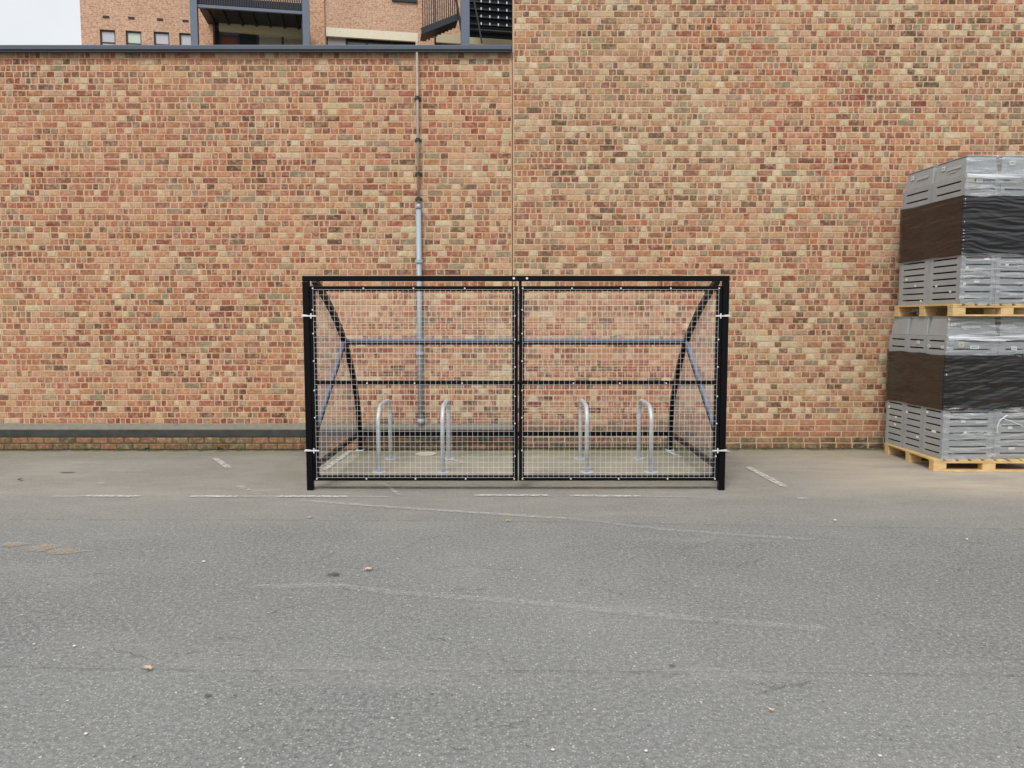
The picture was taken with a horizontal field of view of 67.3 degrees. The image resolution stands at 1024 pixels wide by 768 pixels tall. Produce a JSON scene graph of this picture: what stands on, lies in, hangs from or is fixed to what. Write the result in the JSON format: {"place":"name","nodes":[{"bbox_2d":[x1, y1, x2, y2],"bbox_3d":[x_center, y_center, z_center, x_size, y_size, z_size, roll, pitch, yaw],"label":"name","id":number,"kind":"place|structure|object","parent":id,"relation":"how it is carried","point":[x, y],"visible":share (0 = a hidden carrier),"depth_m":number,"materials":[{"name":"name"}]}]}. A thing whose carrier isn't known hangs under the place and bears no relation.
{"place":"outdoors","nodes":[
{"label":"outdoors","id":0,"kind":"place"},
{"bbox_2d":[0,0,81,44],"label":"sky","id":1,"kind":"structure","parent":0,"point":[22,22],"materials":[{"name":"white"}]},
{"bbox_2d":[303,449,711,477],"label":"bay paving","id":2,"kind":"structure","parent":0,"point":[536,460],"depth_m":8.91,"materials":[{"name":"concrete"}]},
{"bbox_2d":[323,450,350,469],"bbox_3d":[-2.046,0.888,9.067,0.078,0.001,1.282,0,5,1],"label":"road marking","id":3,"kind":"object","parent":2,"relation":"on","point":[346,453],"visible":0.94,"depth_m":8.93,"materials":[{"name":"white paint"}]},
{"bbox_2d":[372,399,396,473],"bbox_3d":[-1.440,0.555,8.688,0.148,0.738,0.948,0,5,0],"label":"bicycle stand","id":4,"kind":"object","parent":2,"relation":"on","point":[378,444],"visible":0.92,"depth_m":8.36,"materials":[{"name":"metal"}]},
{"bbox_2d":[416,452,435,455],"bbox_3d":[-1.054,0.857,9.420,0.248,0.014,0.248,0,5,0],"label":"drain cover","id":5,"kind":"object","parent":2,"relation":"on","point":[427,453],"visible":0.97,"depth_m":9.40,"materials":[{"name":"concrete"}]},
{"bbox_2d":[436,399,454,473],"bbox_3d":[-0.749,0.555,8.688,0.148,0.738,0.948,0,5,0],"label":"bicycle stand","id":6,"kind":"object","parent":2,"relation":"on","point":[446,403],"visible":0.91,"depth_m":8.32,"materials":[{"name":"metal"}]},
{"bbox_2d":[301,276,730,489],"bbox_3d":[0.037,-0.092,8.512,4.084,2.070,2.301,0,5,0],"label":"bike shelter","id":7,"kind":"object","parent":2,"relation":"on","point":[314,419],"visible":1,"depth_m":7.41,"materials":[{"name":"metal"}]},
{"bbox_2d":[575,399,593,473],"bbox_3d":[0.808,0.555,8.688,0.148,0.738,0.948,0,5,0],"label":"bicycle stand","id":8,"kind":"object","parent":2,"relation":"on","point":[582,402],"visible":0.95,"depth_m":8.36,"materials":[{"name":"metal"}]},
{"bbox_2d":[632,399,656,473],"bbox_3d":[1.500,0.555,8.688,0.148,0.738,0.948,0,5,0],"label":"bicycle stand","id":9,"kind":"object","parent":2,"relation":"on","point":[651,418],"visible":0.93,"depth_m":8.36,"materials":[{"name":"metal"}]},
{"bbox_2d":[0,423,1023,767],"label":"ground","id":10,"kind":"structure","parent":0,"point":[854,615],"depth_m":4.31,"materials":[{"name":"grey asphalt"}]},
{"bbox_2d":[85,495,137,496],"bbox_3d":[-3.773,1.048,7.215,0.574,0.001,0.084,0,5,2],"label":"road marking","id":11,"kind":"object","parent":10,"relation":"on","point":[115,495],"visible":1,"depth_m":7.22,"materials":[{"name":"white paint"}]},
{"bbox_2d":[189,495,236,496],"bbox_3d":[-2.790,1.050,7.197,0.456,0.001,0.084,0,5,2],"label":"road marking","id":12,"kind":"object","parent":10,"relation":"on","point":[214,496],"visible":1,"depth_m":7.18,"materials":[{"name":"white paint"}]},
{"bbox_2d":[213,458,229,467],"bbox_3d":[-3.351,0.908,8.877,0.091,0.001,0.731,-3,6,-32],"label":"road marking","id":13,"kind":"object","parent":10,"relation":"on","point":[226,465],"visible":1,"depth_m":8.82,"materials":[{"name":"white paint"}]},
{"bbox_2d":[0,45,512,449],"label":"brick building","id":14,"kind":"structure","parent":10,"relation":"on","point":[177,222],"depth_m":9.63,"materials":[{"name":"orange brick"}]},
{"bbox_2d":[414,41,423,423],"bbox_3d":[-1.161,-1.834,9.580,0.098,4.701,0.099,0,5,0],"label":"downpipe","id":15,"kind":"object","parent":14,"relation":"attached to","point":[419,262],"visible":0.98,"depth_m":9.58,"materials":[{"name":"grey plastic"}]},
{"bbox_2d":[3,449,512,450],"bbox_3d":[-4.485,0.832,9.738,9.030,0.001,0.220,0,5,0],"label":"moss fringe","id":16,"kind":"object","parent":10,"relation":"on","point":[223,450],"visible":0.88,"depth_m":9.75,"materials":[{"name":"green plant"}]},
{"bbox_2d":[80,0,511,44],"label":"flats building","id":17,"kind":"structure","parent":10,"relation":"on","point":[332,22],"depth_m":32.24,"materials":[{"name":"brick"}]},
{"bbox_2d":[100,30,115,44],"bbox_3d":[-16.372,-13.804,31.218,0.584,1.050,0.080,-1,5,-10],"label":"window","id":18,"kind":"structure","parent":17,"relation":"in","point":[107,37],"depth_m":31.18,"materials":[{"name":"grey glass"}]},
{"bbox_2d":[126,31,141,44],"bbox_3d":[-15.405,-13.833,31.387,0.590,1.050,0.080,-1,5,-10],"label":"window","id":19,"kind":"structure","parent":17,"relation":"in","point":[132,37],"depth_m":31.35,"materials":[{"name":"grey"}]},
{"bbox_2d":[154,32,168,44],"bbox_3d":[-14.350,-13.880,31.570,0.597,1.050,0.080,-1,5,-10],"label":"window","id":20,"kind":"structure","parent":17,"relation":"in","point":[160,38],"depth_m":31.54,"materials":[{"name":"grey glass"}]},
{"bbox_2d":[179,33,190,44],"bbox_3d":[-13.399,-13.904,31.736,0.564,1.050,0.080,-1,5,-10],"label":"window","id":21,"kind":"structure","parent":17,"relation":"in","point":[185,39],"depth_m":31.70,"materials":[{"name":"grey glass"}]},
{"bbox_2d":[189,0,309,44],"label":"balcony","id":22,"kind":"structure","parent":17,"relation":"attached to","point":[271,13],"depth_m":30.42,"materials":[{"name":"grey metal"}]},
{"bbox_2d":[214,26,301,44],"bbox_3d":[-10.620,-13.849,32.436,3.606,2.600,0.080,-1,5,-10],"label":"window","id":23,"kind":"structure","parent":17,"relation":"in","point":[221,38],"depth_m":32.28,"materials":[{"name":"grey glass"}]},
{"bbox_2d":[327,37,415,44],"bbox_3d":[-6.034,-14.064,33.230,3.827,2.200,0.080,-1,5,-10],"label":"window","id":24,"kind":"structure","parent":17,"relation":"in","point":[330,40],"depth_m":33.05,"materials":[{"name":"grey glass"}]},
{"bbox_2d":[434,38,455,44],"bbox_3d":[-1.270,-13.885,34.088,4.384,2.500,0.080,-1,5,-10],"label":"window","id":25,"kind":"structure","parent":17,"relation":"in","point":[435,43],"depth_m":33.64,"materials":[{"name":"grey"}]},
{"bbox_2d":[278,495,347,496],"bbox_3d":[-1.872,1.050,7.197,0.678,0.001,0.084,0,5,1],"label":"road marking","id":26,"kind":"object","parent":10,"relation":"on","point":[311,495],"visible":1,"depth_m":7.18,"materials":[{"name":"white paint"}]},
{"bbox_2d":[312,500,534,516],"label":"tyre track","id":27,"kind":"structure","parent":10,"relation":"on","point":[433,509],"depth_m":6.66,"materials":[{"name":"grey asphalt"}]},
{"bbox_2d":[2,666,908,673],"bbox_3d":[-0.029,1.352,3.622,5.610,0.001,0.040,0,5,1],"label":"surface joint","id":28,"kind":"object","parent":10,"relation":"on","point":[431,670],"visible":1,"depth_m":3.63,"materials":[{"name":"grey asphalt"}]},
{"bbox_2d":[420,0,511,44],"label":"metal staircase","id":29,"kind":"structure","parent":10,"relation":"on","point":[481,19],"depth_m":32.00,"materials":[{"name":"black metal"}]},
{"bbox_2d":[476,494,548,495],"bbox_3d":[-0.005,1.046,7.242,0.706,0.001,0.084,0,5,1],"label":"road marking","id":30,"kind":"object","parent":10,"relation":"on","point":[513,495],"visible":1,"depth_m":7.22,"materials":[{"name":"white paint"}]},
{"bbox_2d":[324,486,709,487],"bbox_3d":[0.039,1.015,7.562,3.979,0.001,0.083,0,5,0],"label":"dirt line","id":31,"kind":"object","parent":10,"relation":"on","point":[515,487],"visible":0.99,"depth_m":7.55,"materials":[{"name":"soil"}]},
{"bbox_2d":[576,495,638,496],"bbox_3d":[0.877,1.048,7.218,0.664,0.001,0.084,0,5,2],"label":"road marking","id":32,"kind":"object","parent":10,"relation":"on","point":[613,495],"visible":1,"depth_m":7.22,"materials":[{"name":"white paint"}]},
{"bbox_2d":[518,448,880,449],"bbox_3d":[4.515,0.827,9.803,8.970,0.001,0.201,0,5,0],"label":"moss fringe","id":33,"kind":"object","parent":10,"relation":"on","point":[707,448],"visible":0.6,"depth_m":9.83,"materials":[{"name":"green plant"}]},
{"bbox_2d":[589,448,810,448],"bbox_3d":[4.515,0.820,9.843,8.970,0.001,0.108,0,5,0],"label":"dirt line","id":34,"kind":"object","parent":10,"relation":"on","point":[710,448],"visible":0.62,"depth_m":9.81,"materials":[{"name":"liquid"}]},
{"bbox_2d":[746,467,785,486],"bbox_3d":[2.674,0.972,8.115,0.098,0.001,1.029,0,5,-3],"label":"road marking","id":35,"kind":"object","parent":10,"relation":"on","point":[775,481],"visible":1,"depth_m":8.04,"materials":[{"name":"white paint"}]},
{"bbox_2d":[512,0,1023,448],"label":"tall brick building","id":36,"kind":"structure","parent":10,"relation":"on","point":[767,156],"depth_m":9.56,"materials":[{"name":"orange brick"}]},
{"bbox_2d":[884,443,1023,471],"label":"wooden pallet","id":37,"kind":"object","parent":10,"relation":"on","point":[939,465],"visible":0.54,"depth_m":8.40,"materials":[{"name":"brown wood"}]},
{"bbox_2d":[885,400,903,446],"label":"plastic crate","id":38,"kind":"object","parent":37,"relation":"on","point":[894,422],"visible":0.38,"depth_m":9.36,"materials":[{"name":"plastic"}]},
{"bbox_2d":[903,402,922,452],"bbox_3d":[4.950,0.495,8.965,0.584,0.555,0.385,0,5,-3],"label":"plastic crate","id":39,"kind":"object","parent":37,"relation":"on","point":[912,427],"visible":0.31,"depth_m":8.96,"materials":[{"name":"plastic"}]},
{"bbox_2d":[885,319,1023,460],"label":"stretch wrap","id":40,"kind":"object","parent":37,"relation":"on","point":[961,382],"visible":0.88,"depth_m":8.36,"materials":[{"name":"black plastic"}]},
{"bbox_2d":[889,317,914,351],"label":"plastic crate","id":41,"kind":"object","parent":40,"relation":"in","point":[901,329],"visible":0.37,"depth_m":9.23,"materials":[{"name":"grey plastic"}]},
{"bbox_2d":[894,304,1023,316],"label":"wooden pallet","id":42,"kind":"object","parent":41,"relation":"on","point":[969,310],"visible":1,"depth_m":8.74,"materials":[{"name":"brown wood"}]},
{"bbox_2d":[898,258,936,304],"bbox_3d":[4.907,-1.196,9.059,0.390,0.530,0.578,0,5,-4],"label":"plastic crate","id":43,"kind":"object","parent":42,"relation":"on","point":[916,284],"visible":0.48,"depth_m":9.04,"materials":[{"name":"plastic"}]},
{"bbox_2d":[898,155,1023,304],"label":"stretch wrap","id":44,"kind":"object","parent":42,"relation":"on","point":[978,225],"visible":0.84,"depth_m":8.18,"materials":[{"name":"black plastic"}]},
{"bbox_2d":[902,166,937,208],"bbox_3d":[4.907,-2.273,8.969,0.388,0.432,0.578,0,5,-4],"label":"plastic crate","id":45,"kind":"object","parent":44,"relation":"in","point":[918,189],"visible":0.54,"depth_m":8.93,"materials":[{"name":"plastic"}]},
{"bbox_2d":[932,155,999,202],"bbox_3d":[4.949,-2.224,8.392,0.388,0.432,0.581,0,5,-4],"label":"plastic crate","id":46,"kind":"object","parent":44,"relation":"in","point":[952,179],"visible":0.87,"depth_m":8.14,"materials":[{"name":"plastic"}]},
{"bbox_2d":[996,155,1023,195],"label":"plastic crate","id":47,"kind":"object","parent":44,"relation":"in","point":[1012,164],"visible":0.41,"depth_m":8.15,"materials":[{"name":"plastic"}]},
{"bbox_2d":[927,255,995,304],"bbox_3d":[4.949,-1.147,8.483,0.390,0.530,0.580,0,5,-4],"label":"plastic crate","id":48,"kind":"object","parent":42,"relation":"on","point":[949,271],"visible":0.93,"depth_m":8.24,"materials":[{"name":"plastic"}]},
{"bbox_2d":[985,254,1023,303],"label":"plastic crate","id":49,"kind":"object","parent":42,"relation":"on","point":[1005,278],"visible":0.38,"depth_m":8.23,"materials":[{"name":"plastic"}]},
{"bbox_2d":[907,317,934,352],"bbox_3d":[4.949,-0.564,8.876,0.586,0.422,0.385,0,5,-3],"label":"plastic crate","id":50,"kind":"object","parent":40,"relation":"in","point":[919,330],"visible":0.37,"depth_m":8.85,"materials":[{"name":"plastic"}]},
{"bbox_2d":[926,317,998,355],"bbox_3d":[4.969,-0.532,8.491,0.586,0.422,0.388,0,5,-3],"label":"plastic crate","id":51,"kind":"object","parent":40,"relation":"in","point":[941,330],"visible":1,"depth_m":8.32,"materials":[{"name":"plastic"}]},
{"bbox_2d":[989,317,1023,354],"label":"plastic crate","id":52,"kind":"object","parent":40,"relation":"in","point":[1011,345],"visible":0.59,"depth_m":8.34,"materials":[{"name":"plastic"}]},
{"bbox_2d":[921,406,994,458],"bbox_3d":[4.970,0.528,8.581,0.584,0.555,0.387,0,5,-3],"label":"plastic crate","id":53,"kind":"object","parent":37,"relation":"on","point":[938,441],"visible":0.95,"depth_m":8.41,"materials":[{"name":"plastic"}]},
{"bbox_2d":[993,410,1023,458],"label":"plastic crate","id":54,"kind":"object","parent":37,"relation":"on","point":[1007,436],"visible":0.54,"depth_m":8.43,"materials":[{"name":"plastic"}]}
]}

